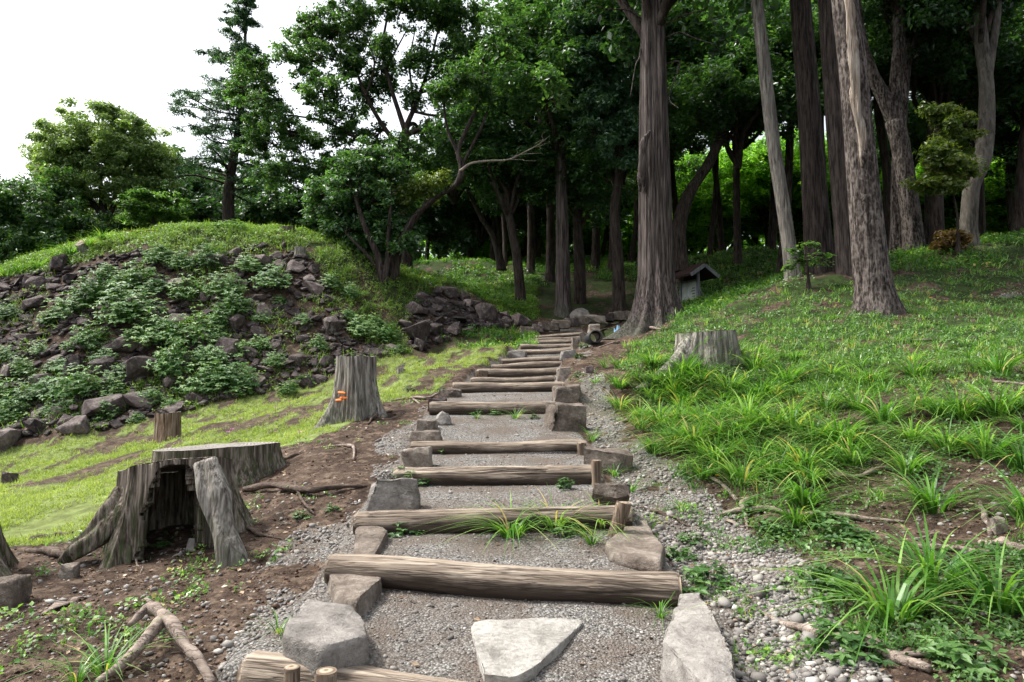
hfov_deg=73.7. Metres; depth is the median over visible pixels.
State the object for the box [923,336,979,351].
grass tuft
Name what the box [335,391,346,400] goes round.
bracket fungus
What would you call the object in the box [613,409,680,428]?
grass tussock
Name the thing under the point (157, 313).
rock
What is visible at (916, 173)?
young tree
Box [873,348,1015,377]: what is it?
grass tussock
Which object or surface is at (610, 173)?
forest tree
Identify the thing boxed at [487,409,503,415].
weed
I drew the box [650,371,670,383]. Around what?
grass tussock
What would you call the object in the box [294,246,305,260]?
tree stump
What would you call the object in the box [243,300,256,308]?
rock
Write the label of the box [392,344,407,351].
leafy weed
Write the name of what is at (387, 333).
leafy weed
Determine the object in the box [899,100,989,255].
tree
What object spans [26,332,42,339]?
rock
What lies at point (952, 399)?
grass tussock
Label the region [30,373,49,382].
rock
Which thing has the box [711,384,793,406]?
grass tussock
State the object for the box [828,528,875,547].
weed
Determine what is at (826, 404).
grass tussock
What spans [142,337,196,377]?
leafy weed
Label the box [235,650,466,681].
log step
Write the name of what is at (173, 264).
leafy weed
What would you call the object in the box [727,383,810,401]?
grass tussock
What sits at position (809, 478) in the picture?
grass tussock
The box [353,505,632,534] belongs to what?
log step
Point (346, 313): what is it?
leafy weed
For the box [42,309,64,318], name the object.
rock
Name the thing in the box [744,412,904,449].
grass tussock
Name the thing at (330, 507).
weed
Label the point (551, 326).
edging stone
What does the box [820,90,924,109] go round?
forest tree
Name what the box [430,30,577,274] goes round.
forest tree
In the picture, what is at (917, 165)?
forest tree
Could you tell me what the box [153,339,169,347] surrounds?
rock
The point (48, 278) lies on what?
rock
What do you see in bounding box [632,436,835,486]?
grass tussock
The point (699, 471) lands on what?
grass tussock
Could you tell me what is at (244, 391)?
rock
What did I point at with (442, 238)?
broadleaf tree
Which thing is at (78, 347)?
rock
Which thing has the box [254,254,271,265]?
rock
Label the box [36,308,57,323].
leafy weed
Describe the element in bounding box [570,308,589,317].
rock
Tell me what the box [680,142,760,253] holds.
young tree
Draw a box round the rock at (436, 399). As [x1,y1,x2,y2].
[427,398,446,411]
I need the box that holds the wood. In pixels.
[413,221,803,262]
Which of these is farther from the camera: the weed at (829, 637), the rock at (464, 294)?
the rock at (464, 294)
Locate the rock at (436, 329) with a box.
[430,323,444,335]
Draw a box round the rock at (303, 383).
[299,377,313,388]
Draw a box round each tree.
[0,160,118,263]
[16,96,183,230]
[91,144,242,233]
[113,186,191,226]
[152,0,277,222]
[196,149,292,208]
[215,175,398,234]
[221,0,523,267]
[299,135,428,282]
[318,149,481,261]
[384,171,480,260]
[388,34,548,279]
[394,133,506,270]
[410,168,481,257]
[414,215,544,261]
[417,171,429,259]
[418,100,612,301]
[418,173,555,259]
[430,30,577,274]
[430,94,539,265]
[433,0,640,317]
[434,0,580,282]
[436,168,572,261]
[479,225,571,257]
[514,146,605,257]
[519,77,632,268]
[522,208,572,258]
[530,150,637,303]
[541,208,606,245]
[541,220,609,254]
[549,0,640,311]
[555,214,633,258]
[567,87,694,270]
[582,170,678,256]
[585,0,779,339]
[599,209,637,260]
[601,193,637,241]
[605,0,731,83]
[607,142,705,263]
[615,65,716,266]
[624,183,760,255]
[626,27,705,216]
[628,23,824,270]
[666,0,824,267]
[672,175,800,254]
[675,145,770,236]
[679,0,783,257]
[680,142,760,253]
[699,0,881,273]
[701,125,829,247]
[708,0,861,251]
[709,39,724,251]
[741,159,881,248]
[742,174,777,245]
[751,0,801,280]
[753,140,881,211]
[767,177,773,246]
[778,0,974,247]
[790,0,834,273]
[818,0,852,276]
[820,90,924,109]
[821,107,826,174]
[827,176,882,242]
[831,0,907,316]
[859,0,926,253]
[861,0,972,252]
[869,0,1023,243]
[870,15,1023,245]
[872,96,968,174]
[878,158,961,229]
[879,148,949,182]
[882,169,1013,233]
[888,0,1023,246]
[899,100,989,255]
[916,7,1023,235]
[916,101,1010,184]
[916,157,1007,234]
[922,145,1004,219]
[927,22,1023,232]
[960,101,1019,231]
[984,114,1018,193]
[984,172,1014,233]
[995,3,1023,113]
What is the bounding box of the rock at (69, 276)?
[62,273,76,282]
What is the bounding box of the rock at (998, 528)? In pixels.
[987,516,1007,533]
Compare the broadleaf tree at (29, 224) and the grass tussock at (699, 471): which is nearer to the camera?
the grass tussock at (699, 471)
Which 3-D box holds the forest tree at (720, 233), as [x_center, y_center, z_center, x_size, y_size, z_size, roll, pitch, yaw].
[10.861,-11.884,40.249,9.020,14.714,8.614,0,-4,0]
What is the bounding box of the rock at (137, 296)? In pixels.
[133,293,146,303]
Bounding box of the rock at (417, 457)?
[400,446,432,466]
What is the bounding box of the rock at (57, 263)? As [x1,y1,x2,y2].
[49,254,68,271]
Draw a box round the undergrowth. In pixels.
[407,228,1023,349]
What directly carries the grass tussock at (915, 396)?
on the ground at (602, 615)
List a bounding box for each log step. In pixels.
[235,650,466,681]
[324,554,681,606]
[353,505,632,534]
[393,465,591,485]
[410,439,586,453]
[429,401,555,414]
[452,382,563,392]
[471,376,554,382]
[477,368,556,376]
[491,361,561,368]
[501,356,561,363]
[514,347,570,354]
[520,344,570,348]
[522,339,570,343]
[528,337,577,340]
[531,332,580,337]
[536,329,582,334]
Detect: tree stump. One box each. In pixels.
[0,524,18,576]
[57,456,253,568]
[75,239,88,255]
[151,442,286,487]
[153,411,180,443]
[281,226,294,233]
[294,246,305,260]
[313,356,387,428]
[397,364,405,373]
[635,330,744,387]
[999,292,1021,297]
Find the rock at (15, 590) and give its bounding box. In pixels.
[0,574,31,610]
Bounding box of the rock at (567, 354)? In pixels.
[559,349,575,359]
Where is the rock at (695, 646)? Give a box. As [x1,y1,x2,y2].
[660,592,735,681]
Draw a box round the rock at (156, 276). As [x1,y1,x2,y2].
[134,272,163,281]
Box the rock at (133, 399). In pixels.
[122,392,158,408]
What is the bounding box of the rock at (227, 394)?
[216,389,230,398]
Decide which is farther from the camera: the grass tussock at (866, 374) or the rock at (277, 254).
the rock at (277, 254)
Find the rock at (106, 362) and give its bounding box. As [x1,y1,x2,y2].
[89,356,116,375]
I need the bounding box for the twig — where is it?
[140,651,180,656]
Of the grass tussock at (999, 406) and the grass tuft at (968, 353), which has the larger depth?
the grass tuft at (968, 353)
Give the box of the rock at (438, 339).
[432,336,444,342]
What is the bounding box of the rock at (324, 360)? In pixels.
[319,355,332,367]
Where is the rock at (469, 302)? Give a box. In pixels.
[463,299,472,306]
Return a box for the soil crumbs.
[0,363,1023,681]
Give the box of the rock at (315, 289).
[303,281,325,296]
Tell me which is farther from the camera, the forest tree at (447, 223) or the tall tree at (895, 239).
the forest tree at (447, 223)
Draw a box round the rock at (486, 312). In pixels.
[475,302,497,322]
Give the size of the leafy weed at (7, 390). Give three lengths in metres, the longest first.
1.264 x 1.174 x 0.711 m
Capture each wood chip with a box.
[41,596,86,613]
[724,518,753,527]
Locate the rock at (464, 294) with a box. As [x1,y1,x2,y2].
[460,289,469,298]
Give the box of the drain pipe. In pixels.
[583,330,601,343]
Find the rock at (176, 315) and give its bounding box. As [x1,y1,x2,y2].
[168,313,184,326]
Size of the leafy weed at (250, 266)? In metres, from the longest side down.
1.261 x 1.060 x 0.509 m
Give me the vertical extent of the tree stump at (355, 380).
1.166 m
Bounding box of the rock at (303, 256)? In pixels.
[294,254,308,258]
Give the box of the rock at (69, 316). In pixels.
[65,313,79,318]
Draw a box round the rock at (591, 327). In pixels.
[587,324,599,332]
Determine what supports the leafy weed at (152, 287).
on the ground at (602, 615)
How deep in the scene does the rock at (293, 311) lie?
20.48 m
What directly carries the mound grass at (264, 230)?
on the ground at (602, 615)
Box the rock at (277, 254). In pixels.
[269,251,282,259]
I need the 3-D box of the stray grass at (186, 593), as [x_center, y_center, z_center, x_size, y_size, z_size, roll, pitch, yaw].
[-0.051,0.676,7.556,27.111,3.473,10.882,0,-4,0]
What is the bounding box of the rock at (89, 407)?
[80,393,127,416]
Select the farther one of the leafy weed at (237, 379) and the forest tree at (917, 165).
the forest tree at (917, 165)
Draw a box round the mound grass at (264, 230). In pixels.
[0,219,542,434]
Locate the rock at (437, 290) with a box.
[432,286,441,295]
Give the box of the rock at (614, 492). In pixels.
[591,482,630,504]
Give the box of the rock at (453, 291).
[440,286,460,296]
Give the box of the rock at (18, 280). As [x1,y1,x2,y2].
[14,277,23,284]
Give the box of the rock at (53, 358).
[44,354,64,370]
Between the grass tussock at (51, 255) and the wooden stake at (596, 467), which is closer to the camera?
the wooden stake at (596, 467)
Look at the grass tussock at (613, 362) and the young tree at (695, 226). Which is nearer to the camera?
the grass tussock at (613, 362)
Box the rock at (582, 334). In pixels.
[580,332,584,341]
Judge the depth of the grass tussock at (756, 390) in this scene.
8.26 m
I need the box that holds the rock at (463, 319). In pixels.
[449,316,466,321]
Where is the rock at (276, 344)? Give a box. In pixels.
[266,339,282,350]
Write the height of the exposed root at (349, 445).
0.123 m
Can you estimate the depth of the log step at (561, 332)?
25.00 m
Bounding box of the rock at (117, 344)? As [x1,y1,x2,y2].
[105,335,141,352]
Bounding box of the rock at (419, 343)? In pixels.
[414,338,424,351]
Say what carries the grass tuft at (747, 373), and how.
on the ground at (602, 615)
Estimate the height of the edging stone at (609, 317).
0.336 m
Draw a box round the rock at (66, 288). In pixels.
[61,286,76,291]
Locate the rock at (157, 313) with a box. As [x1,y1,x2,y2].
[146,308,159,318]
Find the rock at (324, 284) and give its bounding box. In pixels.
[321,282,333,289]
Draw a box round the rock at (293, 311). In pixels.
[287,308,301,316]
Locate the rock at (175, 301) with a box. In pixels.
[168,299,184,303]
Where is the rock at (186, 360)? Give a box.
[166,348,190,368]
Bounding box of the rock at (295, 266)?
[286,260,305,272]
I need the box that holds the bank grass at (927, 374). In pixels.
[620,237,1023,648]
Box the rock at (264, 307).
[255,303,272,317]
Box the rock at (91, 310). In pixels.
[87,304,100,313]
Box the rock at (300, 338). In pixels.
[295,334,310,342]
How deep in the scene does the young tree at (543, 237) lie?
54.91 m
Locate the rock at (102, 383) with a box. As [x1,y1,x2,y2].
[100,377,117,391]
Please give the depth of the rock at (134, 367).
17.40 m
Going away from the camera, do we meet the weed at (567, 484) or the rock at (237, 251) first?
the weed at (567, 484)
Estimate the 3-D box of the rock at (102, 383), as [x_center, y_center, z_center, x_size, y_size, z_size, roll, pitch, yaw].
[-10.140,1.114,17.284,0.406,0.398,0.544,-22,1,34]
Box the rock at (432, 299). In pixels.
[430,296,435,304]
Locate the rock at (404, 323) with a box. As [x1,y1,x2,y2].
[398,319,413,327]
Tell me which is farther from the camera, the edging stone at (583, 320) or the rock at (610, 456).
the edging stone at (583, 320)
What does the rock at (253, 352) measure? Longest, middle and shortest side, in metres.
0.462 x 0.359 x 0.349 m
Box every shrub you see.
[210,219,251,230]
[928,227,975,252]
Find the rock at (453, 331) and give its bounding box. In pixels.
[445,326,460,335]
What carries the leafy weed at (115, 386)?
on the ground at (602, 615)
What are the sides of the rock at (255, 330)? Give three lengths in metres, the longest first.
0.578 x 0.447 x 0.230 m
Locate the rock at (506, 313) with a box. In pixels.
[499,311,510,317]
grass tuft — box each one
[5,610,195,681]
[21,635,151,681]
[230,604,292,644]
[394,492,616,553]
[462,411,495,418]
[481,405,542,418]
[488,487,657,539]
[530,516,649,548]
[560,491,661,540]
[564,425,620,441]
[573,353,614,367]
[574,369,611,382]
[581,368,627,382]
[587,473,665,494]
[602,461,648,480]
[610,597,677,631]
[612,342,639,355]
[617,361,651,379]
[626,377,656,394]
[633,491,717,511]
[665,574,717,608]
[667,369,702,386]
[699,373,721,387]
[724,363,771,380]
[741,368,810,385]
[761,360,813,375]
[765,373,801,395]
[816,364,876,378]
[820,353,886,367]
[821,377,853,389]
[852,368,902,387]
[855,341,893,353]
[857,372,921,393]
[871,342,960,364]
[898,370,965,392]
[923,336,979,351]
[937,335,996,357]
[950,331,973,344]
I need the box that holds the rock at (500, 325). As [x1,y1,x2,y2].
[493,323,503,328]
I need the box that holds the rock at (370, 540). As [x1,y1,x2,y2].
[353,526,387,554]
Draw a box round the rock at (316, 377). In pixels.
[312,374,327,384]
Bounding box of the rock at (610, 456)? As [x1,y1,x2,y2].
[584,446,632,474]
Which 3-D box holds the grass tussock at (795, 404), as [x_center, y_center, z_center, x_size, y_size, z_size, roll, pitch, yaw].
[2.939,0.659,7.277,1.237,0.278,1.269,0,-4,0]
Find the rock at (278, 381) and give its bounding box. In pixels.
[275,378,284,387]
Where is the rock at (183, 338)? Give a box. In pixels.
[181,331,193,344]
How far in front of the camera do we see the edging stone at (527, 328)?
24.53 m
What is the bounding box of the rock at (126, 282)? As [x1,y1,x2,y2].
[109,281,130,295]
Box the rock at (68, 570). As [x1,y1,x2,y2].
[58,562,79,579]
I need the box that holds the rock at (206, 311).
[202,309,219,315]
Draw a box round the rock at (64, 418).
[56,414,73,426]
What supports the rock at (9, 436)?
on the ground at (602, 615)
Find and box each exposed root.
[24,546,62,557]
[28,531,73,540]
[242,481,366,514]
[247,526,284,539]
[284,448,315,459]
[325,443,355,460]
[367,410,391,423]
[391,392,438,408]
[598,340,620,347]
[618,404,664,422]
[641,505,690,526]
[709,476,739,501]
[717,494,904,529]
[784,436,900,477]
[831,490,866,502]
[865,480,871,509]
[905,532,948,540]
[914,543,990,554]
[948,379,1023,384]
[978,501,992,534]
[978,536,1023,550]
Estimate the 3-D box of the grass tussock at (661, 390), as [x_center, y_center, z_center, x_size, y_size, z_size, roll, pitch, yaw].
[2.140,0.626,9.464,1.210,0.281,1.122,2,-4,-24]
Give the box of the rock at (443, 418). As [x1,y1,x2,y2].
[436,411,451,425]
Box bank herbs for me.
[618,234,1023,681]
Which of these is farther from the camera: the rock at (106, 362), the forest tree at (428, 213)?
the forest tree at (428, 213)
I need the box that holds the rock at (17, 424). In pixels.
[11,420,22,428]
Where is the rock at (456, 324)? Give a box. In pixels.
[450,321,461,329]
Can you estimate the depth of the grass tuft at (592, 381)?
10.04 m
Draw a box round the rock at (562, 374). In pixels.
[556,367,570,381]
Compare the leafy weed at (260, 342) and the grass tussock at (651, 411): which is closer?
the grass tussock at (651, 411)
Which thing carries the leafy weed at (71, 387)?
on the ground at (602, 615)
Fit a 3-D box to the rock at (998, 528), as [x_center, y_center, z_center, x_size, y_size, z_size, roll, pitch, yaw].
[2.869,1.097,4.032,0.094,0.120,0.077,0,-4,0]
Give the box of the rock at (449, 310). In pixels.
[442,308,458,313]
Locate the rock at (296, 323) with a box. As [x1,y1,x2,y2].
[289,320,306,327]
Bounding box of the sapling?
[781,240,835,290]
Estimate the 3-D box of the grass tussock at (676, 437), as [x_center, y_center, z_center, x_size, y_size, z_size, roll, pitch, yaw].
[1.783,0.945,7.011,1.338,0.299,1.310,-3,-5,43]
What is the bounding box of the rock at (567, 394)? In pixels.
[552,384,580,402]
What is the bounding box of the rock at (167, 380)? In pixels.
[162,374,175,387]
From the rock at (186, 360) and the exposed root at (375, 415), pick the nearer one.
the exposed root at (375, 415)
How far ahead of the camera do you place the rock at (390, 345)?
20.46 m
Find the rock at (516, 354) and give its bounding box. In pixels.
[508,350,526,357]
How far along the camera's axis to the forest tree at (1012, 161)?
40.16 m
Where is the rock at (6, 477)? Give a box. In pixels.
[1,472,18,483]
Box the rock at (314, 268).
[308,264,319,273]
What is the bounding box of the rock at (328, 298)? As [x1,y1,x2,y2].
[320,294,335,303]
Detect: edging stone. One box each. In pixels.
[520,326,534,333]
[532,324,543,332]
[538,322,559,331]
[551,319,570,328]
[563,318,579,326]
[574,315,588,324]
[583,315,605,323]
[595,313,614,322]
[609,311,626,320]
[623,311,629,317]
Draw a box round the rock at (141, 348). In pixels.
[136,342,153,353]
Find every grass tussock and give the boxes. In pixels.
[0,267,12,276]
[2,259,35,274]
[9,255,49,270]
[25,246,73,260]
[36,240,89,254]
[70,233,107,246]
[74,225,116,240]
[577,374,637,388]
[580,388,649,408]
[589,396,701,425]
[589,398,668,418]
[591,355,637,367]
[600,430,716,453]
[601,432,684,457]
[604,403,707,428]
[606,348,686,367]
[610,396,722,424]
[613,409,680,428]
[613,420,696,441]
[614,351,674,365]
[617,416,772,451]
[619,420,719,443]
[620,410,812,443]
[622,365,683,383]
[624,345,723,373]
[627,387,718,409]
[629,411,694,431]
[630,421,792,465]
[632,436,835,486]
[633,380,742,404]
[635,385,677,401]
[637,423,732,449]
[639,364,739,390]
[640,374,708,396]
[640,379,688,396]
[641,453,743,482]
[642,355,739,383]
[643,397,739,428]
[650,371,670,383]
[650,400,718,419]
[651,332,755,355]
[651,417,705,438]
[651,422,763,451]
[653,364,729,383]
[656,418,760,438]
[658,432,773,469]
[662,363,773,390]
[666,397,764,426]
[667,435,873,486]
[669,385,841,424]
[677,416,774,437]
[678,529,1023,680]
[685,388,740,401]
[686,388,755,412]
[687,418,776,443]
[689,400,832,434]
[691,432,833,462]
[692,409,817,438]
[694,399,755,419]
[697,362,815,392]
[698,490,870,534]
[708,461,935,520]
[709,428,798,449]
[711,331,794,356]
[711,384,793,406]
[714,397,845,433]
[716,408,786,425]
[720,343,801,369]
[724,441,895,492]
[724,444,867,468]
[726,402,833,425]
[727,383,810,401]
[728,376,805,400]
[729,379,796,396]
[733,407,878,442]
[733,435,887,478]
[736,408,931,456]
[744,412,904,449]
[744,427,828,458]
[745,347,823,360]
[747,353,869,383]
[759,392,840,415]
[762,506,1023,617]
[766,358,870,377]
[768,379,896,409]
[773,427,941,473]
[783,376,914,410]
[783,408,886,440]
[784,424,977,462]
[784,431,891,458]
[792,457,1022,529]
[796,386,1012,423]
[826,432,992,480]
[831,360,931,383]
[834,366,898,383]
[838,383,966,409]
[840,516,1023,623]
[842,407,979,446]
[853,408,1020,453]
[870,409,1023,464]
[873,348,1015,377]
[878,388,1023,419]
[882,387,985,417]
[886,454,1023,526]
[903,383,1022,413]
[904,343,1023,374]
[907,373,1023,416]
[907,423,1023,471]
[958,407,1023,430]
[963,379,1023,409]
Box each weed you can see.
[0,302,21,319]
[0,345,15,361]
[0,374,18,403]
[0,389,32,421]
[3,355,38,375]
[11,371,62,400]
[29,342,49,354]
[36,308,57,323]
[38,397,71,415]
[39,288,91,319]
[39,362,104,402]
[42,355,65,371]
[58,318,115,351]
[69,265,126,307]
[82,347,120,361]
[89,280,168,325]
[93,395,122,419]
[96,262,122,275]
[98,375,125,395]
[102,364,125,378]
[107,257,162,289]
[119,316,172,346]
[125,411,143,422]
[133,275,171,294]
[136,387,164,404]
[139,236,174,262]
[142,311,197,346]
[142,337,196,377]
[148,538,174,547]
[159,398,180,407]
[162,248,198,269]
[165,269,213,299]
[170,361,234,394]
[172,382,194,394]
[176,304,229,342]
[188,233,228,267]
[188,334,228,365]
[193,348,260,391]
[201,302,231,328]
[202,267,247,297]
[213,288,254,315]
[226,375,254,396]
[228,340,254,356]
[232,254,271,271]
[247,261,292,288]
[248,311,271,321]
[249,334,271,349]
[262,349,291,366]
[270,295,286,304]
[275,379,301,394]
[291,510,311,519]
[292,312,310,324]
[309,333,328,349]
[317,271,342,287]
[322,504,343,512]
[339,307,355,318]
[340,281,361,298]
[346,314,380,337]
[363,312,386,327]
[375,321,402,341]
[388,522,422,537]
[391,466,414,477]
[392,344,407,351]
[418,478,432,485]
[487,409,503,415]
[529,413,539,418]
[547,522,575,536]
[555,477,574,489]
[569,523,593,535]
[572,371,584,376]
[574,353,584,357]
[579,342,590,347]
[665,545,699,561]
[677,531,711,545]
[681,565,731,596]
[690,559,732,579]
[738,500,764,512]
[749,516,785,530]
[763,517,801,537]
[801,562,858,589]
[806,510,860,535]
[809,619,853,648]
[815,629,885,665]
[819,574,858,593]
[820,521,873,543]
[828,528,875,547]
[833,631,898,666]
[913,629,976,669]
[922,633,1017,675]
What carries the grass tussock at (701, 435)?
on the ground at (602, 615)
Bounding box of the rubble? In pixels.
[0,241,528,439]
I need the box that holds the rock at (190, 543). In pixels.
[185,538,196,551]
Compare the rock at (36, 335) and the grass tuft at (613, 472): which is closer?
the grass tuft at (613, 472)
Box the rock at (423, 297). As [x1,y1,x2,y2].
[413,291,429,305]
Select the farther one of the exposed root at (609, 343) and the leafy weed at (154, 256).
the leafy weed at (154, 256)
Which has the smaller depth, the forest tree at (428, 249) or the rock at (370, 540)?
the rock at (370, 540)
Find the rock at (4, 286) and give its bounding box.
[0,283,10,290]
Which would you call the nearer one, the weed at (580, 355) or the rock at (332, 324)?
the weed at (580, 355)
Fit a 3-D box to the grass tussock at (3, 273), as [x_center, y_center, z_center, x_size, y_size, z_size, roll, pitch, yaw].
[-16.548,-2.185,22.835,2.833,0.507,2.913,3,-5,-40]
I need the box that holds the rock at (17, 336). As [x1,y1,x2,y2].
[13,334,28,340]
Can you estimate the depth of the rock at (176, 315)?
19.42 m
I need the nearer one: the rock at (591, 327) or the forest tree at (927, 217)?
the rock at (591, 327)
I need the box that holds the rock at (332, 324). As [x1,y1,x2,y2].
[322,315,341,334]
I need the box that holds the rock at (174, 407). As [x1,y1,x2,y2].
[161,401,183,411]
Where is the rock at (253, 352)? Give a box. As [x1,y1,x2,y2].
[241,346,257,358]
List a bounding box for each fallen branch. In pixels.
[760,611,946,671]
[898,336,1022,340]
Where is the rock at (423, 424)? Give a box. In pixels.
[416,419,437,430]
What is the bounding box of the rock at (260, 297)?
[253,294,265,300]
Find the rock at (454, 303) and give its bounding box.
[448,300,457,305]
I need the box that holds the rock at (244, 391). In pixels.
[233,386,247,395]
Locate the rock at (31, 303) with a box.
[21,295,47,310]
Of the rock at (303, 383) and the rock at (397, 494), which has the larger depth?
the rock at (303, 383)
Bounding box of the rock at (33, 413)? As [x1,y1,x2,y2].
[30,408,45,417]
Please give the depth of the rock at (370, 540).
4.44 m
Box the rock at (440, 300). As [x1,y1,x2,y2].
[434,296,447,304]
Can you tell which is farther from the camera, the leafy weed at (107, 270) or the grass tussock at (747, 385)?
the leafy weed at (107, 270)
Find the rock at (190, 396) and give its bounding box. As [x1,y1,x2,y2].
[185,391,203,403]
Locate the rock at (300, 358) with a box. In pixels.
[288,352,307,366]
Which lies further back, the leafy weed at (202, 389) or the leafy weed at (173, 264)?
the leafy weed at (173, 264)
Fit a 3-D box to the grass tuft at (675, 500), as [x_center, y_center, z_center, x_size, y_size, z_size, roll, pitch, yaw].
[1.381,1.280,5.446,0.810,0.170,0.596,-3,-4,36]
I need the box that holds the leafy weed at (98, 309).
[94,298,135,323]
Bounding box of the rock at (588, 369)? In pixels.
[584,366,593,372]
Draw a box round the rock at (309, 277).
[303,274,315,281]
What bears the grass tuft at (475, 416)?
on the ground at (602, 615)
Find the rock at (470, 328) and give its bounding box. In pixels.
[461,326,473,331]
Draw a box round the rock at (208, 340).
[202,331,220,344]
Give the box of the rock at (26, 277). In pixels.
[22,275,33,285]
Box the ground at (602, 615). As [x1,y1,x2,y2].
[0,227,1023,681]
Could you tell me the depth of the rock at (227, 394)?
17.12 m
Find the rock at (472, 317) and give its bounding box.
[464,314,475,320]
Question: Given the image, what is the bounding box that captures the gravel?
[0,330,1023,681]
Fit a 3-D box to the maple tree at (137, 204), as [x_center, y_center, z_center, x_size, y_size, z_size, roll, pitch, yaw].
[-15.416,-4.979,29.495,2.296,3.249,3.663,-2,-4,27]
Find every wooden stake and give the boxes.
[283,664,299,681]
[314,666,336,681]
[475,371,487,376]
[577,442,585,455]
[591,460,601,486]
[607,500,630,536]
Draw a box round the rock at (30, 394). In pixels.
[20,392,38,399]
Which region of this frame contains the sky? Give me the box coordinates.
[0,0,1023,260]
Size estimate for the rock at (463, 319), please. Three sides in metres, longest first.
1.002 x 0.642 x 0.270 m
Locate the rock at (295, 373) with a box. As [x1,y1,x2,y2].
[291,371,300,378]
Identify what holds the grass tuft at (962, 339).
on the ground at (602, 615)
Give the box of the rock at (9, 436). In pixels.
[0,427,21,452]
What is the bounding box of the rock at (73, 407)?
[69,404,78,410]
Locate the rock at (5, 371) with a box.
[0,365,16,378]
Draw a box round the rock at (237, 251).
[227,246,241,256]
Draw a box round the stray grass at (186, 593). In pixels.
[0,325,1023,681]
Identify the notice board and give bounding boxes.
[675,262,719,302]
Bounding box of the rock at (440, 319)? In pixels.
[434,316,445,322]
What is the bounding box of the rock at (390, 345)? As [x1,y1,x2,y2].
[386,343,399,352]
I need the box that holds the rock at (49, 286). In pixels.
[45,283,61,289]
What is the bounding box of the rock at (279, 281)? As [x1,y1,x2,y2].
[269,276,285,284]
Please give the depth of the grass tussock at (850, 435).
5.90 m
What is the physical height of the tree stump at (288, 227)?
0.723 m
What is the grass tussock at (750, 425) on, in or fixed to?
on the ground at (602, 615)
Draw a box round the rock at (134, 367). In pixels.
[126,356,164,379]
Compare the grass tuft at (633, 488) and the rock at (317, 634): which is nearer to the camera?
the rock at (317, 634)
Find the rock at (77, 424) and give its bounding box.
[55,415,90,434]
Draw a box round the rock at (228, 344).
[213,337,239,359]
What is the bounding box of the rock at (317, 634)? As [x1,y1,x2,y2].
[282,599,368,676]
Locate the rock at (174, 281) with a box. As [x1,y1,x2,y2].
[167,278,193,293]
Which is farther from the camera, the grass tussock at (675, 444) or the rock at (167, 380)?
the rock at (167, 380)
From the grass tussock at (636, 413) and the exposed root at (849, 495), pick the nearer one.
the exposed root at (849, 495)
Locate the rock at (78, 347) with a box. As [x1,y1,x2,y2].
[73,336,98,349]
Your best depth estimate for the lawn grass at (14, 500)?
11.04 m
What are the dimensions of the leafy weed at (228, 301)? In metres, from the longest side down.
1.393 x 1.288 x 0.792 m
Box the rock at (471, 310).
[468,306,474,313]
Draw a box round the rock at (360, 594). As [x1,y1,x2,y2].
[327,574,381,616]
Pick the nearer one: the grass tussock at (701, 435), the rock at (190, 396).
the grass tussock at (701, 435)
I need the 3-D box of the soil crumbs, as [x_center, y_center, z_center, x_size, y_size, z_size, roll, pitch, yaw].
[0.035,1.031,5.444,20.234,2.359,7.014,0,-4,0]
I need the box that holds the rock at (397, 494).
[365,478,420,510]
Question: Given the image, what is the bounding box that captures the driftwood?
[95,597,217,681]
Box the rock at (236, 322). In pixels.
[225,314,245,330]
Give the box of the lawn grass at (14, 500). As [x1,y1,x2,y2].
[0,337,513,545]
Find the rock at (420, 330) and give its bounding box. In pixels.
[405,319,429,346]
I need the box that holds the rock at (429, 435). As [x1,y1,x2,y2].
[408,430,442,442]
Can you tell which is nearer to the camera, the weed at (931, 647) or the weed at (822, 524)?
the weed at (931, 647)
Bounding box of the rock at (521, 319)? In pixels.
[514,313,531,325]
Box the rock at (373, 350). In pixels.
[365,348,385,356]
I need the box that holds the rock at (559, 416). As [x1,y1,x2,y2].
[544,402,587,432]
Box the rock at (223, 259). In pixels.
[203,254,228,268]
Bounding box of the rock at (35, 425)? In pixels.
[23,418,45,433]
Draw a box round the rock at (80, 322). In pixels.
[77,318,93,326]
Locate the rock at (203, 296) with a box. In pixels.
[200,292,211,301]
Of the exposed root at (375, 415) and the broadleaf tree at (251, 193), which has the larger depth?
the broadleaf tree at (251, 193)
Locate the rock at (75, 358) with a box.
[62,354,80,374]
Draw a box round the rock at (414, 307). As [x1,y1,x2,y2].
[405,301,428,314]
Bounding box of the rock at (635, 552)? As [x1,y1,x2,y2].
[604,519,665,570]
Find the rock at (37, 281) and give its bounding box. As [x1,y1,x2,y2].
[24,276,50,289]
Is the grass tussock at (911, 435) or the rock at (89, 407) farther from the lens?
the rock at (89, 407)
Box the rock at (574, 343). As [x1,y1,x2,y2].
[571,337,578,349]
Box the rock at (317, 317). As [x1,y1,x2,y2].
[311,315,323,319]
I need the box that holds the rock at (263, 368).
[257,365,273,372]
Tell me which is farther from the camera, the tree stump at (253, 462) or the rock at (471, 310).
the rock at (471, 310)
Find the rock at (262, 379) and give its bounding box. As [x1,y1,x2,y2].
[253,376,265,386]
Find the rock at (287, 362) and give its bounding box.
[276,360,294,366]
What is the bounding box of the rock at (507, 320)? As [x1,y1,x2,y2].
[502,316,511,323]
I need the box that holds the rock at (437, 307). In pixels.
[431,304,442,312]
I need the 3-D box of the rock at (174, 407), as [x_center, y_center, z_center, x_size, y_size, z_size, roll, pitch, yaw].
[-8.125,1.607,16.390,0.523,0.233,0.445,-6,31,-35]
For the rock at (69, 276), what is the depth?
21.07 m
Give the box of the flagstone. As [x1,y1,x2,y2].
[471,618,582,681]
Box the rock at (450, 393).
[438,388,461,397]
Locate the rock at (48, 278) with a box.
[45,277,59,281]
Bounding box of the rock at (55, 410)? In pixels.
[51,405,62,413]
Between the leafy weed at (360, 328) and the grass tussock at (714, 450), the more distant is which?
the leafy weed at (360, 328)
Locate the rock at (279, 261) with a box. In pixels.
[271,259,283,268]
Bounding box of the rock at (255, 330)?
[250,325,264,335]

